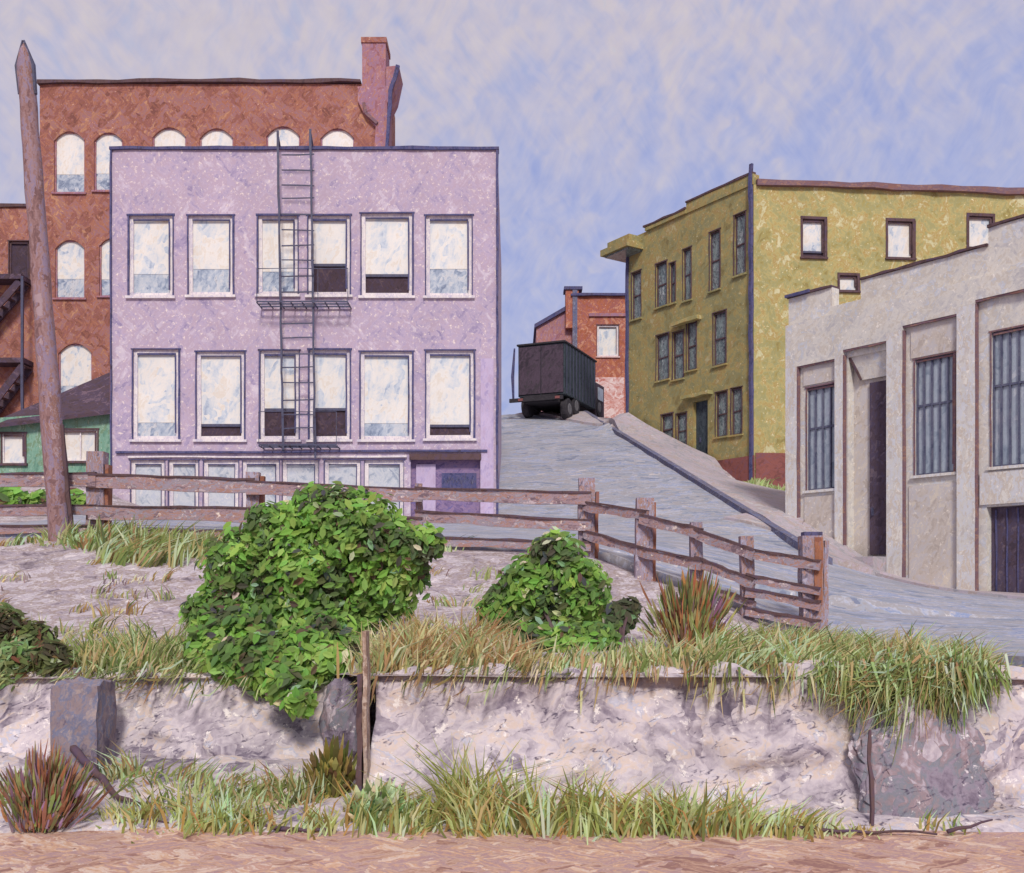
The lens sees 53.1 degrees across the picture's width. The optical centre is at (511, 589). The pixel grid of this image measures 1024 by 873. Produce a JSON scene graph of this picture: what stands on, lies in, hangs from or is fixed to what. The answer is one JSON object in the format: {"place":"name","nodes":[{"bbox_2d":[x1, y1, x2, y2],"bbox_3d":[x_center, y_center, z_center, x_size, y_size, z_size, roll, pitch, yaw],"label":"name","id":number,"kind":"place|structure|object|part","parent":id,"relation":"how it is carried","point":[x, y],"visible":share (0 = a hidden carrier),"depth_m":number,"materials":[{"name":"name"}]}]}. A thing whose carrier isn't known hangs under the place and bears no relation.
{"place":"outdoors","nodes":[
{"label":"outdoors","id":0,"kind":"place"},
{"bbox_2d":[0,562,667,636],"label":"grass","id":1,"kind":"structure","parent":0,"point":[130,606],"depth_m":12.04,"materials":[{"name":"brown plant"}]},
{"bbox_2d":[0,676,1023,872],"bbox_3d":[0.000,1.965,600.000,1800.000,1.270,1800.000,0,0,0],"label":"ground","id":2,"kind":"structure","parent":0,"point":[150,851],"depth_m":6.20,"materials":[{"name":"brown soil"}]},
{"bbox_2d":[0,739,137,832],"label":"purple shrub","id":3,"kind":"object","parent":2,"relation":"on","point":[47,795],"visible":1,"depth_m":6.67,"materials":[{"name":"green plant"}]},
{"bbox_2d":[50,676,116,776],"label":"stone block","id":4,"kind":"structure","parent":2,"relation":"on","point":[83,714],"depth_m":7.66,"materials":[{"name":"grey stone"}]},
{"bbox_2d":[0,745,328,817],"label":"grass","id":5,"kind":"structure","parent":2,"relation":"on","point":[300,791],"depth_m":7.38,"materials":[{"name":"green plant"}]},
{"bbox_2d":[0,663,357,760],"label":"retaining wall","id":6,"kind":"structure","parent":2,"relation":"on","point":[229,720],"depth_m":8.28,"materials":[{"name":"grey concrete"}]},
{"bbox_2d":[0,652,331,708],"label":"grass","id":7,"kind":"structure","parent":6,"relation":"on","point":[178,669],"depth_m":8.32,"materials":[{"name":"green plant"}]},
{"bbox_2d":[254,823,332,831],"bbox_3d":[-1.443,1.564,6.731,0.544,0.058,0.067,0,0,12],"label":"fallen stick","id":8,"kind":"object","parent":2,"relation":"on","point":[284,828],"visible":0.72,"depth_m":6.71,"materials":[{"name":"brown wood"}]},
{"bbox_2d":[319,677,357,758],"bbox_3d":[-1.338,1.063,8.131,0.366,0.719,0.352,0,0,11],"label":"rock","id":9,"kind":"object","parent":2,"relation":"on","point":[335,722],"visible":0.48,"depth_m":8.00,"materials":[{"name":"grey stone"}]},
{"bbox_2d":[338,773,424,826],"bbox_3d":[-0.864,1.452,6.854,0.573,0.431,0.304,0,0,0],"label":"pale shrub","id":10,"kind":"object","parent":2,"relation":"on","point":[373,791],"visible":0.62,"depth_m":6.77,"materials":[{"name":"green plant"}]},
{"bbox_2d":[76,730,980,844],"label":"grass","id":11,"kind":"structure","parent":2,"relation":"on","point":[461,805],"depth_m":6.69,"materials":[{"name":"green plant"}]},
{"bbox_2d":[368,659,1023,810],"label":"retaining wall","id":12,"kind":"structure","parent":2,"relation":"on","point":[647,731],"depth_m":7.35,"materials":[{"name":"grey concrete"}]},
{"bbox_2d":[336,649,822,714],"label":"grass","id":13,"kind":"structure","parent":12,"relation":"on","point":[710,688],"depth_m":7.50,"materials":[{"name":"green plant"}]},
{"bbox_2d":[782,647,1012,764],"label":"grass","id":14,"kind":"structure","parent":12,"relation":"on","point":[920,678],"depth_m":7.28,"materials":[{"name":"green plant"}]},
{"bbox_2d":[752,823,936,834],"bbox_3d":[2.122,1.558,6.661,1.240,0.065,0.050,0,0,4],"label":"fallen stick","id":15,"kind":"object","parent":2,"relation":"on","point":[857,831],"visible":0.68,"depth_m":6.64,"materials":[{"name":"brown wood"}]},
{"bbox_2d":[848,696,995,817],"bbox_3d":[2.839,1.223,7.131,0.980,0.938,0.523,0,0,0],"label":"boulder","id":16,"kind":"object","parent":2,"relation":"on","point":[941,774],"visible":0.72,"depth_m":7.07,"materials":[{"name":"grey stone"}]},
{"bbox_2d":[946,819,992,833],"bbox_3d":[2.953,1.530,6.610,0.306,0.094,0.033,0,0,-4],"label":"fallen branch","id":17,"kind":"object","parent":2,"relation":"on","point":[953,829],"visible":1,"depth_m":6.60,"materials":[{"name":"brown wood"}]},
{"bbox_2d":[0,414,1023,666],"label":"road","id":18,"kind":"structure","parent":0,"point":[546,454],"depth_m":24.86,"materials":[{"name":"grey asphalt"}]},
{"bbox_2d":[509,340,603,418],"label":"box truck","id":19,"kind":"object","parent":18,"relation":"on","point":[557,376],"visible":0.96,"depth_m":49.69,"materials":[{"name":"metal"}]},
{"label":"rear door","id":20,"kind":"part","parent":19,"relation":"part of","materials":[{"name":"black metal"}]},
{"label":"rear door","id":21,"kind":"part","parent":19,"relation":"part of","materials":[{"name":"black metal"}]},
{"bbox_2d":[584,411,832,564],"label":"kerb","id":22,"kind":"structure","parent":18,"relation":"on","point":[789,538],"depth_m":31.58,"materials":[{"name":"grey concrete"}]},
{"bbox_2d":[0,417,1023,679],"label":"hillside","id":23,"kind":"structure","parent":0,"point":[56,585],"depth_m":12.89,"materials":[{"name":"soil"}]},
{"bbox_2d":[0,203,38,417],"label":"brick building","id":24,"kind":"structure","parent":23,"relation":"on","point":[18,381],"depth_m":42.60,"materials":[{"name":"brick"}]},
{"bbox_2d":[7,240,29,278],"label":"window","id":25,"kind":"structure","parent":24,"relation":"in","point":[19,249],"depth_m":42.72,"materials":[{"name":"brown wood"}]},
{"bbox_2d":[0,602,77,690],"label":"weedy bush","id":26,"kind":"object","parent":23,"relation":"on","point":[23,641],"visible":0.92,"depth_m":8.49,"materials":[{"name":"green plant"}]},
{"bbox_2d":[0,487,85,504],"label":"hedge bush","id":27,"kind":"object","parent":23,"relation":"on","point":[13,495],"visible":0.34,"depth_m":23.82,"materials":[{"name":"green plant"}]},
{"bbox_2d":[15,40,73,540],"bbox_3d":[-7.091,-4.396,15.600,0.949,7.908,0.327,0,0,0],"label":"utility pole","id":28,"kind":"object","parent":23,"relation":"on","point":[56,480],"visible":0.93,"depth_m":15.49,"materials":[{"name":"brown wood"}]},
{"bbox_2d":[0,372,109,472],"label":"green shed","id":29,"kind":"structure","parent":23,"relation":"on","point":[85,407],"depth_m":30.40,"materials":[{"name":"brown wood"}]},
{"bbox_2d":[0,432,27,465],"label":"window","id":30,"kind":"structure","parent":29,"relation":"in","point":[13,445],"depth_m":30.45,"materials":[{"name":"white glass"}]},
{"bbox_2d":[64,428,99,462],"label":"window","id":31,"kind":"structure","parent":29,"relation":"in","point":[79,441],"depth_m":30.48,"materials":[{"name":"white glass"}]},
{"bbox_2d":[31,611,206,680],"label":"grass","id":32,"kind":"structure","parent":23,"relation":"on","point":[130,644],"depth_m":8.69,"materials":[{"name":"green plant"}]},
{"bbox_2d":[37,37,402,392],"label":"red building","id":33,"kind":"structure","parent":23,"relation":"on","point":[85,124],"depth_m":42.50,"materials":[{"name":"brick"}]},
{"bbox_2d":[51,132,86,194],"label":"window","id":34,"kind":"structure","parent":33,"relation":"in","point":[70,147],"depth_m":42.62,"materials":[{"name":"glass"}]},
{"bbox_2d":[52,240,86,299],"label":"window","id":35,"kind":"structure","parent":33,"relation":"in","point":[70,256],"depth_m":42.62,"materials":[{"name":"glass"}]},
{"bbox_2d":[59,344,91,392],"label":"window","id":36,"kind":"structure","parent":33,"relation":"in","point":[75,361],"depth_m":42.62,"materials":[{"name":"glass"}]},
{"bbox_2d":[96,239,109,297],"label":"window","id":37,"kind":"structure","parent":33,"relation":"in","point":[105,247],"depth_m":42.62,"materials":[{"name":"glass"}]},
{"bbox_2d":[91,133,122,192],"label":"window","id":38,"kind":"structure","parent":33,"relation":"in","point":[102,152],"depth_m":42.62,"materials":[{"name":"glass"}]},
{"bbox_2d":[153,128,185,145],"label":"window","id":39,"kind":"structure","parent":33,"relation":"in","point":[169,136],"depth_m":42.62,"materials":[{"name":"glass"}]},
{"bbox_2d":[200,129,232,145],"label":"window","id":40,"kind":"structure","parent":33,"relation":"in","point":[216,137],"depth_m":42.62,"materials":[{"name":"glass"}]},
{"bbox_2d":[267,127,299,145],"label":"window","id":41,"kind":"structure","parent":33,"relation":"in","point":[287,137],"depth_m":42.62,"materials":[{"name":"glass"}]},
{"bbox_2d":[321,129,353,146],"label":"window","id":42,"kind":"structure","parent":33,"relation":"in","point":[336,137],"depth_m":42.62,"materials":[{"name":"glass"}]},
{"bbox_2d":[0,513,474,567],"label":"grass","id":43,"kind":"structure","parent":23,"relation":"on","point":[114,542],"depth_m":14.41,"materials":[{"name":"green plant"}]},
{"bbox_2d":[109,129,500,516],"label":"lilac building","id":44,"kind":"structure","parent":23,"relation":"on","point":[316,314],"depth_m":30.00,"materials":[{"name":"paint"}]},
{"bbox_2d":[128,459,165,505],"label":"window","id":45,"kind":"structure","parent":44,"relation":"in","point":[139,466],"depth_m":30.12,"materials":[{"name":"white glass"}]},
{"bbox_2d":[125,213,175,298],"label":"window","id":46,"kind":"structure","parent":44,"relation":"in","point":[150,252],"depth_m":30.12,"materials":[{"name":"white glass"}]},
{"bbox_2d":[129,348,181,441],"bbox_3d":[-10.425,-5.677,30.034,1.510,2.748,0.253,0,0,0],"label":"window","id":47,"kind":"structure","parent":44,"relation":"in","point":[156,372],"depth_m":30.12,"materials":[{"name":"white glass"}]},
{"bbox_2d":[166,459,200,505],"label":"window","id":48,"kind":"structure","parent":44,"relation":"in","point":[178,467],"depth_m":30.12,"materials":[{"name":"white glass"}]},
{"bbox_2d":[185,214,235,297],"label":"window","id":49,"kind":"structure","parent":44,"relation":"in","point":[211,255],"depth_m":30.12,"materials":[{"name":"white glass"}]},
{"bbox_2d":[193,350,246,441],"bbox_3d":[-8.535,-5.649,30.048,1.570,2.697,0.284,0,0,0],"label":"window","id":50,"kind":"structure","parent":44,"relation":"in","point":[220,376],"depth_m":30.12,"materials":[{"name":"glass"}]},
{"bbox_2d":[201,459,239,506],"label":"window","id":51,"kind":"structure","parent":44,"relation":"in","point":[229,468],"depth_m":30.12,"materials":[{"name":"white glass"}]},
{"bbox_2d":[240,459,280,506],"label":"window","id":52,"kind":"structure","parent":44,"relation":"in","point":[269,468],"depth_m":30.07,"materials":[{"name":"white glass"}]},
{"bbox_2d":[254,213,300,296],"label":"window","id":53,"kind":"structure","parent":44,"relation":"in","point":[267,227],"depth_m":30.12,"materials":[{"name":"white glass"}]},
{"bbox_2d":[257,349,301,441],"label":"window","id":54,"kind":"structure","parent":44,"relation":"in","point":[269,385],"depth_m":30.12,"materials":[{"name":"glass"}]},
{"bbox_2d":[281,459,319,504],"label":"window","id":55,"kind":"structure","parent":44,"relation":"in","point":[293,470],"depth_m":30.12,"materials":[{"name":"white glass"}]},
{"bbox_2d":[305,213,352,297],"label":"window","id":56,"kind":"structure","parent":44,"relation":"in","point":[332,232],"depth_m":30.12,"materials":[{"name":"glass"}]},
{"bbox_2d":[306,348,352,441],"bbox_3d":[-5.340,-5.678,30.047,1.360,2.756,0.285,0,0,0],"label":"window","id":57,"kind":"structure","parent":44,"relation":"in","point":[332,365],"depth_m":30.12,"materials":[{"name":"glass"}]},
{"bbox_2d":[322,459,361,485],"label":"window","id":58,"kind":"structure","parent":44,"relation":"in","point":[347,471],"depth_m":30.12,"materials":[{"name":"white glass"}]},
{"bbox_2d":[362,459,404,515],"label":"window","id":59,"kind":"structure","parent":44,"relation":"in","point":[378,472],"depth_m":30.12,"materials":[{"name":"white glass"}]},
{"bbox_2d":[357,350,414,441],"bbox_3d":[-3.675,-5.645,30.034,1.690,2.685,0.253,0,0,0],"label":"window","id":60,"kind":"structure","parent":44,"relation":"in","point":[386,377],"depth_m":30.12,"materials":[{"name":"white glass"}]},
{"bbox_2d":[358,212,414,298],"bbox_3d":[-3.660,-9.776,30.053,1.660,2.534,0.274,0,0,0],"label":"window","id":61,"kind":"structure","parent":44,"relation":"in","point":[386,238],"depth_m":30.12,"materials":[{"name":"glass"}]},
{"bbox_2d":[423,214,474,298],"bbox_3d":[-1.845,-9.747,30.035,1.510,2.477,0.250,0,0,0],"label":"window","id":62,"kind":"structure","parent":44,"relation":"in","point":[448,237],"depth_m":30.12,"materials":[{"name":"white glass"}]},
{"bbox_2d":[423,349,476,440],"bbox_3d":[-1.815,-5.678,30.047,1.570,2.691,0.286,0,0,0],"label":"window","id":63,"kind":"structure","parent":44,"relation":"in","point":[450,376],"depth_m":30.12,"materials":[{"name":"glass"}]},
{"bbox_2d":[178,481,447,721],"bbox_3d":[-2.025,-0.006,9.285,2.368,2.034,2.471,0,0,28],"label":"green bush","id":64,"kind":"object","parent":23,"relation":"on","point":[273,606],"visible":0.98,"depth_m":9.27,"materials":[{"name":"green plant"}]},
{"bbox_2d":[0,451,828,634],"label":"rail fence","id":65,"kind":"object","parent":23,"relation":"on","point":[98,480],"visible":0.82,"depth_m":15.29,"materials":[{"name":"brown wood"}]},
{"bbox_2d":[332,602,567,678],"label":"grass","id":66,"kind":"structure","parent":23,"relation":"on","point":[419,641],"depth_m":7.86,"materials":[{"name":"beige plant"}]},
{"bbox_2d":[474,526,621,652],"bbox_3d":[0.356,0.118,9.959,1.484,1.515,2.037,0,0,0],"label":"green bush","id":67,"kind":"object","parent":23,"relation":"on","point":[553,583],"visible":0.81,"depth_m":10.08,"materials":[{"name":"green plant"}]},
{"bbox_2d":[533,286,625,417],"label":"brick house","id":68,"kind":"structure","parent":23,"relation":"on","point":[592,325],"depth_m":60.00,"materials":[{"name":"red brick"}]},
{"bbox_2d":[596,324,619,357],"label":"window","id":69,"kind":"structure","parent":68,"relation":"in","point":[607,335],"depth_m":60.12,"materials":[{"name":"glass"}]},
{"bbox_2d":[602,596,642,647],"bbox_3d":[0.963,0.378,9.704,0.400,0.629,1.137,0,0,17],"label":"leggy shrub","id":70,"kind":"object","parent":23,"relation":"on","point":[620,615],"visible":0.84,"depth_m":9.97,"materials":[{"name":"green plant"}]},
{"bbox_2d":[636,565,746,648],"bbox_3d":[1.688,0.204,9.600,1.048,0.892,0.308,0,0,0],"label":"red shrub","id":71,"kind":"object","parent":23,"relation":"on","point":[695,602],"visible":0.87,"depth_m":9.52,"materials":[{"name":"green plant"}]},
{"bbox_2d":[600,163,1023,487],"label":"ochre building","id":72,"kind":"structure","parent":23,"relation":"on","point":[714,276],"depth_m":40.45,"materials":[{"name":"paint"}]},
{"bbox_2d":[629,269,641,321],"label":"window","id":73,"kind":"structure","parent":72,"relation":"in","point":[637,305],"depth_m":45.65,"materials":[{"name":"grey glass"}]},
{"bbox_2d":[653,259,667,310],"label":"window","id":74,"kind":"structure","parent":72,"relation":"in","point":[662,267],"depth_m":44.28,"materials":[{"name":"grey glass"}]},
{"bbox_2d":[654,331,669,382],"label":"window","id":75,"kind":"structure","parent":72,"relation":"in","point":[663,340],"depth_m":44.18,"materials":[{"name":"grey glass"}]},
{"bbox_2d":[660,412,673,436],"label":"window","id":76,"kind":"structure","parent":72,"relation":"in","point":[667,419],"depth_m":43.91,"materials":[{"name":"grey glass"}]},
{"bbox_2d":[667,260,676,305],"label":"window","id":77,"kind":"structure","parent":72,"relation":"in","point":[673,266],"depth_m":43.66,"materials":[{"name":"grey glass"}]},
{"bbox_2d":[670,329,684,381],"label":"window","id":78,"kind":"structure","parent":72,"relation":"in","point":[678,336],"depth_m":43.39,"materials":[{"name":"grey glass"}]},
{"bbox_2d":[675,411,686,444],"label":"window","id":79,"kind":"structure","parent":72,"relation":"in","point":[681,429],"depth_m":43.24,"materials":[{"name":"grey glass"}]},
{"bbox_2d":[680,245,692,303],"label":"window","id":80,"kind":"structure","parent":72,"relation":"in","point":[687,252],"depth_m":42.92,"materials":[{"name":"grey glass"}]},
{"bbox_2d":[684,321,697,372],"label":"window","id":81,"kind":"structure","parent":72,"relation":"in","point":[692,327],"depth_m":42.70,"materials":[{"name":"grey glass"}]},
{"bbox_2d":[696,400,707,453],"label":"door","id":82,"kind":"structure","parent":72,"relation":"in","point":[701,407],"depth_m":42.26,"materials":[{"name":"wood"}]},
{"bbox_2d":[707,227,720,293],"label":"window","id":83,"kind":"structure","parent":72,"relation":"in","point":[716,235],"depth_m":41.59,"materials":[{"name":"grey glass"}]},
{"bbox_2d":[710,308,727,368],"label":"window","id":84,"kind":"structure","parent":72,"relation":"in","point":[719,323],"depth_m":41.37,"materials":[{"name":"grey glass"}]},
{"bbox_2d":[713,389,727,438],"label":"window","id":85,"kind":"structure","parent":72,"relation":"in","point":[722,397],"depth_m":41.26,"materials":[{"name":"grey glass"}]},
{"bbox_2d":[728,385,743,436],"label":"window","id":86,"kind":"structure","parent":72,"relation":"in","point":[736,399],"depth_m":40.61,"materials":[{"name":"grey glass"}]},
{"bbox_2d":[731,209,746,278],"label":"window","id":87,"kind":"structure","parent":72,"relation":"in","point":[740,220],"depth_m":40.44,"materials":[{"name":"grey glass"}]},
{"bbox_2d":[800,216,827,259],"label":"window","id":88,"kind":"structure","parent":72,"relation":"in","point":[814,229],"depth_m":40.02,"materials":[{"name":"glass"}]},
{"bbox_2d":[837,272,860,292],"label":"window","id":89,"kind":"structure","parent":72,"relation":"in","point":[846,282],"depth_m":40.11,"materials":[{"name":"white glass"}]},
{"bbox_2d":[885,218,916,260],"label":"window","id":90,"kind":"structure","parent":72,"relation":"in","point":[900,232],"depth_m":40.35,"materials":[{"name":"white glass"}]},
{"bbox_2d":[966,213,994,247],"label":"window","id":91,"kind":"structure","parent":72,"relation":"in","point":[976,223],"depth_m":40.68,"materials":[{"name":"white glass"}]},
{"bbox_2d":[784,214,1023,592],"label":"grey building","id":92,"kind":"structure","parent":23,"relation":"on","point":[904,420],"depth_m":24.90,"materials":[{"name":"paint"}]},
{"bbox_2d":[803,382,833,493],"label":"window","id":93,"kind":"structure","parent":92,"relation":"in","point":[820,466],"depth_m":27.30,"materials":[{"name":"glass"}]},
{"bbox_2d":[849,351,885,571],"bbox_3d":[8.886,-2.907,25.927,0.985,6.193,1.192,0,0,-37],"label":"doorway","id":94,"kind":"structure","parent":92,"relation":"in","point":[869,369],"depth_m":26.18,"materials":[{"name":"paint"}]},
{"bbox_2d":[910,351,955,478],"bbox_3d":[10.168,-4.161,24.627,0.221,2.924,1.173,0,0,-37],"label":"window","id":95,"kind":"structure","parent":92,"relation":"in","point":[934,452],"depth_m":24.70,"materials":[{"name":"glass"}]},
{"bbox_2d":[986,324,1023,470],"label":"window","id":96,"kind":"structure","parent":92,"relation":"in","point":[1007,433],"depth_m":23.30,"materials":[{"name":"glass"}]},
{"bbox_2d":[991,505,1023,592],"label":"garage door","id":97,"kind":"structure","parent":92,"relation":"in","point":[1007,522],"depth_m":23.40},
{"bbox_2d":[0,743,1023,832],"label":"ground","id":98,"kind":"structure","parent":0,"point":[1005,817],"depth_m":7.05,"materials":[{"name":"grey soil"}]},
{"bbox_2d":[70,745,164,812],"bbox_3d":[-2.870,1.346,7.326,1.180,0.398,0.113,0,0,38],"label":"fallen branch","id":99,"kind":"object","parent":98,"relation":"on","point":[75,750],"visible":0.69,"depth_m":7.42,"materials":[{"name":"brown wood"}]},
{"bbox_2d":[302,733,356,798],"bbox_3d":[-1.272,1.307,7.344,0.478,0.545,0.291,0,0,0],"label":"dry shrub","id":100,"kind":"object","parent":98,"relation":"on","point":[332,761],"visible":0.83,"depth_m":7.26,"materials":[{"name":"green plant"}]},
{"bbox_2d":[356,631,370,790],"bbox_3d":[-1.023,0.896,7.080,0.080,1.218,0.268,0,0,0],"label":"wooden post","id":101,"kind":"object","parent":98,"relation":"on","point":[363,722],"depth_m":6.99,"materials":[{"name":"wood"}]},
{"bbox_2d":[867,730,874,825],"bbox_3d":[2.403,1.262,6.861,0.039,0.620,0.195,0,0,12],"label":"wooden stake","id":102,"kind":"object","parent":98,"relation":"on","point":[871,789],"visible":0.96,"depth_m":6.84,"materials":[{"name":"brown wood"}]},
{"bbox_2d":[0,0,1023,414],"label":"sky","id":103,"kind":"structure","parent":0,"point":[604,118],"materials":[{"name":"blue"}]},
{"bbox_2d":[517,411,890,575],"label":"pavement","id":104,"kind":"structure","parent":0,"point":[768,503],"depth_m":34.36,"materials":[{"name":"grey concrete"}]},
{"bbox_2d":[744,477,784,490],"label":"grass","id":105,"kind":"structure","parent":104,"relation":"on","point":[755,481],"depth_m":36.31,"materials":[{"name":"green plant"}]},
{"bbox_2d":[532,617,1023,672],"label":"grass","id":106,"kind":"structure","parent":0,"point":[750,647],"depth_m":8.07,"materials":[{"name":"green plant"}]},
{"bbox_2d":[724,513,1023,599],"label":"pavement","id":107,"kind":"structure","parent":0,"point":[746,518],"depth_m":24.11,"materials":[{"name":"grey concrete"}]}
]}

